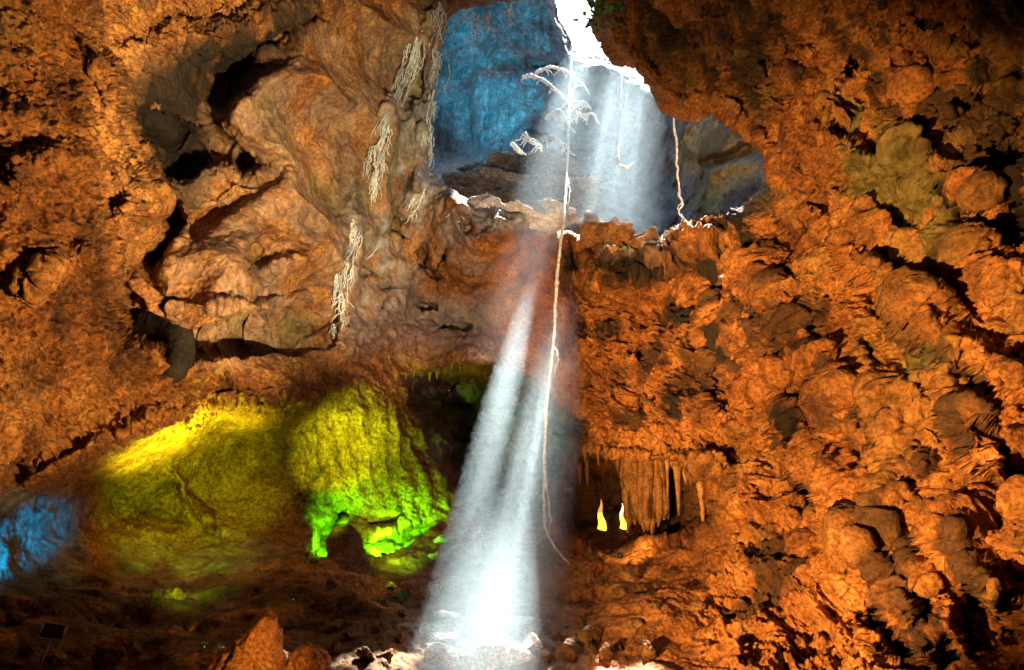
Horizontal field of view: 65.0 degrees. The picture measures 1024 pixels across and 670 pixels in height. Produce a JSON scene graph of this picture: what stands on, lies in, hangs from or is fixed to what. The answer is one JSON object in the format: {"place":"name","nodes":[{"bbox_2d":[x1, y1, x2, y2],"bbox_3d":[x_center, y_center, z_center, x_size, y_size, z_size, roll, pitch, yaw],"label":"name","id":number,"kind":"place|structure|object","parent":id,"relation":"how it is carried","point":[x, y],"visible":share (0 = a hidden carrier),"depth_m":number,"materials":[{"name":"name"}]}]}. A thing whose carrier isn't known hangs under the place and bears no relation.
{"place":"outdoors","nodes":[
{"label":"outdoors","id":0,"kind":"place"},
{"bbox_2d":[0,385,458,586],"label":"recess wall","id":1,"kind":"structure","parent":0,"point":[260,493],"depth_m":16.69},
{"bbox_2d":[0,528,728,669],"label":"rubble slope","id":2,"kind":"structure","parent":0,"point":[540,581],"depth_m":12.53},
{"bbox_2d":[4,611,30,623],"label":"rubble stone","id":3,"kind":"object","parent":2,"relation":"on","point":[16,617],"visible":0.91,"depth_m":10.40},
{"bbox_2d":[37,621,67,669],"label":"framed sign","id":4,"kind":"object","parent":2,"relation":"on","point":[49,632],"visible":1,"depth_m":9.28,"materials":[{"name":"metal"}]},
{"bbox_2d":[40,651,68,665],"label":"rubble stone","id":5,"kind":"object","parent":2,"relation":"on","point":[59,658],"visible":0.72,"depth_m":9.33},
{"bbox_2d":[72,649,88,658],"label":"rubble stone","id":6,"kind":"object","parent":2,"relation":"on","point":[78,653],"visible":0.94,"depth_m":9.71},
{"bbox_2d":[84,614,98,624],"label":"rubble stone","id":7,"kind":"object","parent":2,"relation":"on","point":[91,618],"visible":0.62,"depth_m":11.50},
{"bbox_2d":[91,646,125,668],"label":"rubble stone","id":8,"kind":"object","parent":2,"relation":"on","point":[104,657],"visible":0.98,"depth_m":9.64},
{"bbox_2d":[113,615,133,630],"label":"rubble stone","id":9,"kind":"object","parent":2,"relation":"on","point":[125,623],"visible":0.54,"depth_m":11.40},
{"bbox_2d":[128,641,141,654],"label":"rubble stone","id":10,"kind":"object","parent":2,"relation":"on","point":[135,648],"visible":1,"depth_m":9.99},
{"bbox_2d":[148,591,162,609],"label":"rubble stone","id":11,"kind":"object","parent":2,"relation":"on","point":[155,600],"visible":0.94,"depth_m":12.21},
{"bbox_2d":[163,586,185,599],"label":"rubble stone","id":12,"kind":"object","parent":2,"relation":"on","point":[175,593],"visible":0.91,"depth_m":12.47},
{"bbox_2d":[167,625,191,636],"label":"rubble stone","id":13,"kind":"object","parent":2,"relation":"on","point":[175,630],"visible":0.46,"depth_m":10.86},
{"bbox_2d":[182,620,204,632],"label":"rubble stone","id":14,"kind":"object","parent":2,"relation":"on","point":[191,626],"visible":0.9,"depth_m":11.54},
{"bbox_2d":[206,609,285,669],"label":"pointed boulder","id":15,"kind":"object","parent":2,"relation":"on","point":[257,644],"visible":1,"depth_m":8.47,"materials":[{"name":"orange rock"}]},
{"bbox_2d":[285,641,330,669],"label":"boulder","id":16,"kind":"object","parent":2,"relation":"on","point":[308,655],"visible":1,"depth_m":9.07,"materials":[{"name":"orange stone"}]},
{"bbox_2d":[315,592,330,608],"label":"rubble stone","id":17,"kind":"object","parent":2,"relation":"on","point":[322,599],"visible":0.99,"depth_m":12.32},
{"bbox_2d":[326,578,336,588],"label":"rubble stone","id":18,"kind":"object","parent":2,"relation":"on","point":[331,583],"visible":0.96,"depth_m":13.28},
{"bbox_2d":[323,619,342,633],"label":"rubble stone","id":19,"kind":"object","parent":2,"relation":"on","point":[332,626],"visible":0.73,"depth_m":11.46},
{"bbox_2d":[329,641,341,652],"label":"rubble stone","id":20,"kind":"object","parent":2,"relation":"on","point":[335,646],"visible":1,"depth_m":10.44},
{"bbox_2d":[343,630,358,640],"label":"rubble stone","id":21,"kind":"object","parent":2,"relation":"on","point":[350,635],"visible":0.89,"depth_m":10.93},
{"bbox_2d":[325,525,379,580],"bbox_3d":[-3.117,4.340,15.175,1.457,1.504,1.381,0,-18,0],"label":"rock pillar","id":22,"kind":"object","parent":2,"relation":"on","point":[345,547],"visible":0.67,"depth_m":15.14,"materials":[{"name":"stone"}]},
{"bbox_2d":[353,600,372,615],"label":"rubble stone","id":23,"kind":"object","parent":2,"relation":"on","point":[363,608],"visible":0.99,"depth_m":12.05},
{"bbox_2d":[355,646,375,659],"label":"rubble stone","id":24,"kind":"object","parent":2,"relation":"on","point":[364,652],"visible":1,"depth_m":10.24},
{"bbox_2d":[371,625,379,633],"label":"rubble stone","id":25,"kind":"object","parent":2,"relation":"on","point":[375,629],"visible":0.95,"depth_m":11.37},
{"bbox_2d":[376,648,392,659],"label":"rubble stone","id":26,"kind":"object","parent":2,"relation":"on","point":[388,654],"visible":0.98,"depth_m":10.40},
{"bbox_2d":[394,632,405,642],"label":"rubble stone","id":27,"kind":"object","parent":2,"relation":"on","point":[400,637],"visible":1,"depth_m":11.06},
{"bbox_2d":[389,587,410,600],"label":"leafy plant","id":28,"kind":"object","parent":2,"relation":"on","point":[401,597],"visible":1,"depth_m":13.79,"materials":[{"name":"green plant"}]},
{"bbox_2d":[417,585,441,600],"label":"pale stone","id":29,"kind":"object","parent":2,"relation":"on","point":[430,592],"visible":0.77,"depth_m":13.97,"materials":[{"name":"stone"}]},
{"bbox_2d":[398,619,462,640],"bbox_3d":[-1.197,4.333,11.737,1.089,0.347,0.524,-13,-22,34],"label":"pale stone","id":30,"kind":"object","parent":2,"relation":"on","point":[447,629],"visible":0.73,"depth_m":11.58,"materials":[{"name":"stone"}]},
{"bbox_2d":[428,551,448,560],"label":"pale stone","id":31,"kind":"object","parent":2,"relation":"on","point":[438,556],"visible":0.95,"depth_m":16.59,"materials":[{"name":"stone"}]},
{"bbox_2d":[433,534,456,542],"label":"pale stone","id":32,"kind":"object","parent":2,"relation":"on","point":[442,538],"visible":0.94,"depth_m":17.41,"materials":[{"name":"stone"}]},
{"bbox_2d":[427,610,462,620],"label":"pale stone","id":33,"kind":"object","parent":2,"relation":"on","point":[439,615],"visible":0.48,"depth_m":12.61,"materials":[{"name":"stone"}]},
{"bbox_2d":[433,575,464,591],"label":"pale stone","id":34,"kind":"object","parent":2,"relation":"on","point":[450,583],"visible":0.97,"depth_m":14.19,"materials":[{"name":"stone"}]},
{"bbox_2d":[424,642,474,667],"bbox_3d":[-0.977,4.367,10.920,0.856,0.373,0.532,-13,-22,35],"label":"pale stone","id":35,"kind":"object","parent":2,"relation":"on","point":[441,654],"visible":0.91,"depth_m":10.76,"materials":[{"name":"stone"}]},
{"bbox_2d":[444,543,471,559],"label":"pale stone","id":36,"kind":"object","parent":2,"relation":"on","point":[459,550],"visible":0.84,"depth_m":16.58,"materials":[{"name":"stone"}]},
{"bbox_2d":[458,527,480,539],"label":"pale stone","id":37,"kind":"object","parent":2,"relation":"on","point":[470,533],"visible":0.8,"depth_m":17.80,"materials":[{"name":"stone"}]},
{"bbox_2d":[461,645,508,669],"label":"pale stone","id":38,"kind":"object","parent":2,"relation":"on","point":[494,657],"visible":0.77,"depth_m":10.91,"materials":[{"name":"stone"}]},
{"bbox_2d":[495,616,532,631],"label":"pale stone","id":39,"kind":"object","parent":2,"relation":"on","point":[516,623],"visible":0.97,"depth_m":12.18,"materials":[{"name":"stone"}]},
{"bbox_2d":[493,640,535,667],"bbox_3d":[-0.020,4.621,11.579,0.793,0.413,0.894,4,-18,-11],"label":"pale stone","id":40,"kind":"object","parent":2,"relation":"on","point":[518,654],"visible":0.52,"depth_m":11.24,"materials":[{"name":"stone"}]},
{"bbox_2d":[522,632,543,651],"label":"pale stone","id":41,"kind":"object","parent":2,"relation":"on","point":[532,641],"visible":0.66,"depth_m":11.52,"materials":[{"name":"stone"}]},
{"bbox_2d":[540,650,552,664],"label":"rubble stone","id":42,"kind":"object","parent":2,"relation":"on","point":[546,657],"visible":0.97,"depth_m":11.31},
{"bbox_2d":[549,630,566,640],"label":"rubble stone","id":43,"kind":"object","parent":2,"relation":"on","point":[554,635],"visible":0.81,"depth_m":12.10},
{"bbox_2d":[554,643,577,662],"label":"rubble stone","id":44,"kind":"object","parent":2,"relation":"on","point":[565,653],"visible":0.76,"depth_m":11.41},
{"bbox_2d":[575,612,584,627],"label":"rubble stone","id":45,"kind":"object","parent":2,"relation":"on","point":[579,620],"visible":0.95,"depth_m":12.63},
{"bbox_2d":[583,545,591,555],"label":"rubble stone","id":46,"kind":"object","parent":2,"relation":"on","point":[587,551],"visible":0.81,"depth_m":16.88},
{"bbox_2d":[582,640,595,651],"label":"rubble stone","id":47,"kind":"object","parent":2,"relation":"on","point":[589,646],"visible":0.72,"depth_m":11.68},
{"bbox_2d":[577,625,601,645],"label":"rubble stone","id":48,"kind":"object","parent":2,"relation":"on","point":[593,633],"visible":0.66,"depth_m":11.97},
{"bbox_2d":[587,553,604,561],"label":"rubble stone","id":49,"kind":"object","parent":2,"relation":"on","point":[592,556],"visible":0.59,"depth_m":16.36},
{"bbox_2d":[596,575,605,587],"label":"rubble stone","id":50,"kind":"object","parent":2,"relation":"on","point":[601,580],"visible":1,"depth_m":14.52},
{"bbox_2d":[597,500,606,530],"bbox_3d":[1.861,3.740,16.694,0.193,0.646,0.207,0,-18,0],"label":"glowing spike","id":51,"kind":"object","parent":2,"relation":"on","point":[602,523],"visible":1,"depth_m":16.61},
{"bbox_2d":[598,642,612,659],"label":"rubble stone","id":52,"kind":"object","parent":2,"relation":"on","point":[606,651],"visible":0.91,"depth_m":11.24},
{"bbox_2d":[612,640,622,651],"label":"rubble stone","id":53,"kind":"object","parent":2,"relation":"on","point":[617,646],"visible":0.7,"depth_m":11.58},
{"bbox_2d":[612,586,627,597],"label":"rubble stone","id":54,"kind":"object","parent":2,"relation":"on","point":[619,591],"visible":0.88,"depth_m":14.02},
{"bbox_2d":[619,504,626,529],"bbox_3d":[2.299,3.769,16.678,0.146,0.542,0.155,0,-18,0],"label":"glowing spike","id":55,"kind":"object","parent":2,"relation":"on","point":[623,525],"visible":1,"depth_m":16.61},
{"bbox_2d":[622,619,643,633],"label":"rubble stone","id":56,"kind":"object","parent":2,"relation":"on","point":[631,626],"visible":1,"depth_m":12.02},
{"bbox_2d":[627,565,643,579],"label":"rubble stone","id":57,"kind":"object","parent":2,"relation":"on","point":[636,572],"visible":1,"depth_m":14.89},
{"bbox_2d":[632,583,647,592],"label":"rubble stone","id":58,"kind":"object","parent":2,"relation":"on","point":[641,588],"visible":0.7,"depth_m":13.92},
{"bbox_2d":[640,640,655,659],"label":"rubble stone","id":59,"kind":"object","parent":2,"relation":"on","point":[647,650],"visible":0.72,"depth_m":11.06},
{"bbox_2d":[650,601,659,610],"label":"rubble stone","id":60,"kind":"object","parent":2,"relation":"on","point":[654,606],"visible":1,"depth_m":12.30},
{"bbox_2d":[660,568,676,577],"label":"rubble stone","id":61,"kind":"object","parent":2,"relation":"on","point":[666,573],"visible":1,"depth_m":14.80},
{"bbox_2d":[687,600,706,610],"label":"rubble stone","id":62,"kind":"object","parent":2,"relation":"on","point":[693,605],"visible":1,"depth_m":12.43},
{"bbox_2d":[0,0,830,546],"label":"cave wall","id":63,"kind":"structure","parent":0,"point":[194,164],"depth_m":14.91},
{"bbox_2d":[137,310,195,383],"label":"rock spur","id":64,"kind":"structure","parent":63,"relation":"attached to","point":[179,340],"depth_m":13.98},
{"bbox_2d":[331,262,351,303],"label":"hanging root","id":65,"kind":"object","parent":63,"relation":"hanging from","point":[336,279],"visible":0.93,"depth_m":18.28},
{"bbox_2d":[584,459,589,485],"bbox_3d":[2.062,3.657,22.122,0.178,0.970,0.201,-14,-23,37],"label":"stalactite","id":66,"kind":"object","parent":63,"relation":"hanging from","point":[586,469],"visible":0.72,"depth_m":22.06},
{"bbox_2d":[595,446,600,466],"bbox_3d":[2.100,2.941,19.485,0.141,0.500,0.144,0,-18,0],"label":"stalactite","id":67,"kind":"object","parent":63,"relation":"hanging from","point":[598,449],"visible":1,"depth_m":19.48,"materials":[{"name":"stone"}]},
{"bbox_2d":[619,457,670,533],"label":"stalactites","id":68,"kind":"structure","parent":63,"relation":"hanging from","point":[644,495],"depth_m":19.43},
{"bbox_2d":[664,460,669,502],"bbox_3d":[3.752,3.427,19.273,0.141,1.175,0.132,0,-18,0],"label":"stalactite","id":69,"kind":"object","parent":63,"relation":"hanging from","point":[667,466],"visible":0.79,"depth_m":19.26},
{"bbox_2d":[673,464,680,514],"bbox_3d":[3.935,3.569,19.004,0.205,1.399,0.205,0,-18,0],"label":"stalactite","id":70,"kind":"object","parent":63,"relation":"hanging from","point":[677,480],"visible":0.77,"depth_m":18.97},
{"bbox_2d":[696,481,704,521],"bbox_3d":[3.933,3.402,16.554,0.241,1.175,0.252,0,-18,0],"label":"stalactite","id":71,"kind":"object","parent":63,"relation":"hanging from","point":[699,487],"visible":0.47,"depth_m":16.51},
{"bbox_2d":[335,0,748,540],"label":"back cave wall","id":72,"kind":"structure","parent":0,"point":[433,288],"depth_m":22.19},
{"bbox_2d":[329,293,353,338],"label":"hanging root","id":73,"kind":"object","parent":72,"relation":"hanging from","point":[342,313],"visible":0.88,"depth_m":18.59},
{"bbox_2d":[336,229,362,293],"bbox_3d":[-3.777,-1.800,18.541,0.518,1.703,0.538,0,-18,0],"label":"hanging root","id":74,"kind":"object","parent":72,"relation":"hanging from","point":[350,251],"visible":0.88,"depth_m":18.47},
{"bbox_2d":[349,219,361,256],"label":"hanging root","id":75,"kind":"object","parent":72,"relation":"hanging from","point":[353,231],"visible":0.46,"depth_m":18.77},
{"bbox_2d":[363,145,383,181],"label":"hanging root","id":76,"kind":"object","parent":72,"relation":"hanging from","point":[371,153],"visible":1,"depth_m":19.66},
{"bbox_2d":[367,128,391,205],"bbox_3d":[-3.325,-4.043,20.102,0.535,2.014,1.087,7,-19,-20],"label":"hanging root","id":77,"kind":"object","parent":72,"relation":"hanging from","point":[375,184],"visible":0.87,"depth_m":20.10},
{"bbox_2d":[369,124,392,187],"bbox_3d":[-3.303,-4.391,20.069,0.390,1.544,0.987,10,-20,-27],"label":"hanging root","id":78,"kind":"object","parent":72,"relation":"hanging from","point":[381,140],"visible":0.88,"depth_m":19.95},
{"bbox_2d":[371,84,402,136],"bbox_3d":[-3.194,-5.806,20.578,0.564,2.334,1.317,0,-18,0],"label":"hanging root","id":79,"kind":"object","parent":72,"relation":"hanging from","point":[395,95],"visible":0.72,"depth_m":19.79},
{"bbox_2d":[367,188,424,258],"bbox_3d":[-3.317,-2.931,21.673,1.690,2.786,1.156,12,-21,-32],"label":"hanging root","id":80,"kind":"object","parent":72,"relation":"hanging from","point":[419,204],"visible":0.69,"depth_m":22.06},
{"bbox_2d":[390,68,410,105],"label":"hanging root","id":81,"kind":"object","parent":72,"relation":"hanging from","point":[396,81],"visible":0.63,"depth_m":21.38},
{"bbox_2d":[395,43,416,80],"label":"hanging root","id":82,"kind":"object","parent":72,"relation":"hanging from","point":[413,55],"visible":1,"depth_m":21.53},
{"bbox_2d":[398,60,418,107],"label":"hanging root","id":83,"kind":"object","parent":72,"relation":"hanging from","point":[411,80],"visible":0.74,"depth_m":21.89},
{"bbox_2d":[401,37,424,86],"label":"hanging root","id":84,"kind":"object","parent":72,"relation":"hanging from","point":[417,47],"visible":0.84,"depth_m":21.83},
{"bbox_2d":[418,90,434,175],"bbox_3d":[-2.554,-5.602,22.937,0.626,3.141,1.864,3,-18,-8],"label":"hanging root","id":85,"kind":"object","parent":72,"relation":"hanging from","point":[427,118],"visible":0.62,"depth_m":22.39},
{"bbox_2d":[424,25,441,57],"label":"hanging root","id":86,"kind":"object","parent":72,"relation":"hanging from","point":[429,44],"visible":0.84,"depth_m":21.96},
{"bbox_2d":[428,2,443,86],"bbox_3d":[-2.291,-7.911,22.966,0.709,1.745,3.302,3,-18,-10],"label":"hanging root","id":87,"kind":"object","parent":72,"relation":"hanging from","point":[433,57],"visible":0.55,"depth_m":22.98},
{"bbox_2d":[431,5,446,39],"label":"hanging root","id":88,"kind":"object","parent":72,"relation":"hanging from","point":[443,12],"visible":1,"depth_m":21.59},
{"bbox_2d":[429,49,450,93],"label":"hanging root","id":89,"kind":"object","parent":72,"relation":"hanging from","point":[436,60],"visible":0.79,"depth_m":23.11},
{"bbox_2d":[466,192,504,209],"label":"ledge stone","id":90,"kind":"object","parent":72,"relation":"on","point":[486,200],"visible":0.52,"depth_m":20.68,"materials":[{"name":"stone"}]},
{"bbox_2d":[504,199,544,222],"bbox_3d":[0.195,-3.281,21.158,1.126,0.588,0.823,11,-21,-31],"label":"ledge stone","id":91,"kind":"object","parent":72,"relation":"on","point":[516,206],"visible":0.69,"depth_m":20.91,"materials":[{"name":"stone"}]},
{"bbox_2d":[529,198,576,234],"bbox_3d":[1.068,-3.278,22.380,1.539,0.958,0.877,0,-18,0],"label":"ledge stone","id":92,"kind":"object","parent":72,"relation":"on","point":[551,212],"visible":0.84,"depth_m":22.08,"materials":[{"name":"stone"}]},
{"bbox_2d":[542,44,575,564],"bbox_3d":[1.748,-3.932,25.355,0.564,22.029,12.201,-2,-18,8],"label":"hanging vine","id":93,"kind":"object","parent":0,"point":[545,479],"visible":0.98,"depth_m":18.82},
{"bbox_2d":[521,73,585,120],"bbox_3d":[1.516,-8.545,28.708,2.446,1.693,0.304,3,-18,-10],"label":"drooping branch","id":94,"kind":"object","parent":93,"relation":"attached to","point":[539,79],"visible":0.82,"depth_m":28.74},
{"bbox_2d":[540,134,574,156],"bbox_3d":[1.470,-6.040,25.637,1.142,0.774,0.237,2,-18,-5],"label":"drooping branch","id":95,"kind":"object","parent":93,"relation":"attached to","point":[543,138],"visible":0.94,"depth_m":25.62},
{"bbox_2d":[545,109,575,132],"bbox_3d":[1.632,-7.259,27.158,1.051,0.794,0.304,1,-18,-3],"label":"drooping branch","id":96,"kind":"object","parent":93,"relation":"attached to","point":[548,116],"visible":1,"depth_m":27.14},
{"bbox_2d":[535,65,589,94],"bbox_3d":[1.978,-9.983,31.343,2.194,1.116,0.319,2,-18,-6],"label":"drooping branch","id":97,"kind":"object","parent":93,"relation":"attached to","point":[546,69],"visible":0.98,"depth_m":31.34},
{"bbox_2d":[571,100,590,111],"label":"drooping branch","id":98,"kind":"object","parent":93,"relation":"attached to","point":[580,103],"visible":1,"depth_m":28.81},
{"bbox_2d":[566,109,599,124],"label":"drooping branch","id":99,"kind":"object","parent":93,"relation":"attached to","point":[578,115],"visible":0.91,"depth_m":28.14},
{"bbox_2d":[428,0,766,236],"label":"cave wall","id":100,"kind":"structure","parent":0,"point":[489,102],"depth_m":39.08,"materials":[{"name":"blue stone"}]},
{"bbox_2d":[468,4,514,39],"bbox_3d":[-0.647,-9.569,24.562,1.469,0.921,0.531,-1,-18,4],"label":"hanging root","id":101,"kind":"object","parent":100,"relation":"on","point":[509,10],"visible":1,"depth_m":24.53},
{"bbox_2d":[455,152,583,177],"bbox_3d":[0.127,-5.377,28.178,4.867,1.026,3.376,0,-18,0],"label":"tiered rock","id":102,"kind":"object","parent":100,"relation":"on","point":[541,162],"visible":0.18,"depth_m":27.12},
{"bbox_2d":[486,151,512,161],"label":"tiered rock","id":103,"kind":"object","parent":102,"relation":"on","point":[504,152],"visible":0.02,"depth_m":28.06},
{"bbox_2d":[510,141,525,154],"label":"drooping branch","id":104,"kind":"object","parent":103,"relation":"on","point":[516,147],"visible":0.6,"depth_m":28.51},
{"bbox_2d":[513,132,542,151],"bbox_3d":[0.604,-6.647,28.080,1.178,1.015,0.311,5,-19,-16],"label":"drooping branch","id":105,"kind":"object","parent":102,"relation":"on","point":[526,136],"visible":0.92,"depth_m":28.13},
{"bbox_2d":[441,167,608,206],"bbox_3d":[0.447,-4.765,27.164,5.610,0.978,2.177,0,-18,0],"label":"tiered rock","id":106,"kind":"object","parent":100,"relation":"on","point":[504,186],"visible":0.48,"depth_m":26.49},
{"bbox_2d":[569,199,598,218],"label":"tiered rock","id":107,"kind":"object","parent":106,"relation":"on","point":[581,210],"visible":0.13,"depth_m":27.33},
{"bbox_2d":[615,71,633,170],"bbox_3d":[3.757,-7.706,28.097,0.583,7.488,5.395,-2,-18,7],"label":"hanging vine","id":108,"kind":"object","parent":100,"relation":"hanging from","point":[617,158],"visible":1,"depth_m":27.06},
{"bbox_2d":[555,0,643,82],"label":"sky","id":109,"kind":"structure","parent":0,"point":[582,38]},
{"bbox_2d":[541,200,1023,669],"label":"cave wall","id":110,"kind":"structure","parent":0,"point":[865,509],"depth_m":12.89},
{"bbox_2d":[578,210,608,248],"bbox_3d":[2.303,-2.927,22.198,1.018,1.270,0.949,0,-18,0],"label":"ledge stone","id":111,"kind":"object","parent":110,"relation":"on","point":[589,236],"visible":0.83,"depth_m":21.79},
{"bbox_2d":[593,216,623,245],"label":"ledge stone","id":112,"kind":"object","parent":110,"relation":"on","point":[606,233],"visible":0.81,"depth_m":21.45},
{"bbox_2d":[616,221,635,240],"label":"ledge stone","id":113,"kind":"object","parent":110,"relation":"on","point":[625,231],"visible":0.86,"depth_m":20.94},
{"bbox_2d":[628,226,658,248],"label":"ledge stone","id":114,"kind":"object","parent":110,"relation":"on","point":[650,233],"visible":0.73,"depth_m":20.76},
{"bbox_2d":[592,0,1023,387],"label":"cave roof","id":115,"kind":"structure","parent":0,"point":[887,136],"depth_m":12.58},
{"bbox_2d":[572,0,626,32],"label":"leafy plant","id":116,"kind":"object","parent":115,"relation":"on","point":[599,8],"visible":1,"depth_m":20.33,"materials":[{"name":"green plant"}]},
{"bbox_2d":[673,118,685,221],"bbox_3d":[4.582,-4.473,22.078,0.325,3.297,1.110,-9,-20,27],"label":"hanging vine","id":117,"kind":"object","parent":115,"relation":"hanging from","point":[677,171],"visible":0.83,"depth_m":21.97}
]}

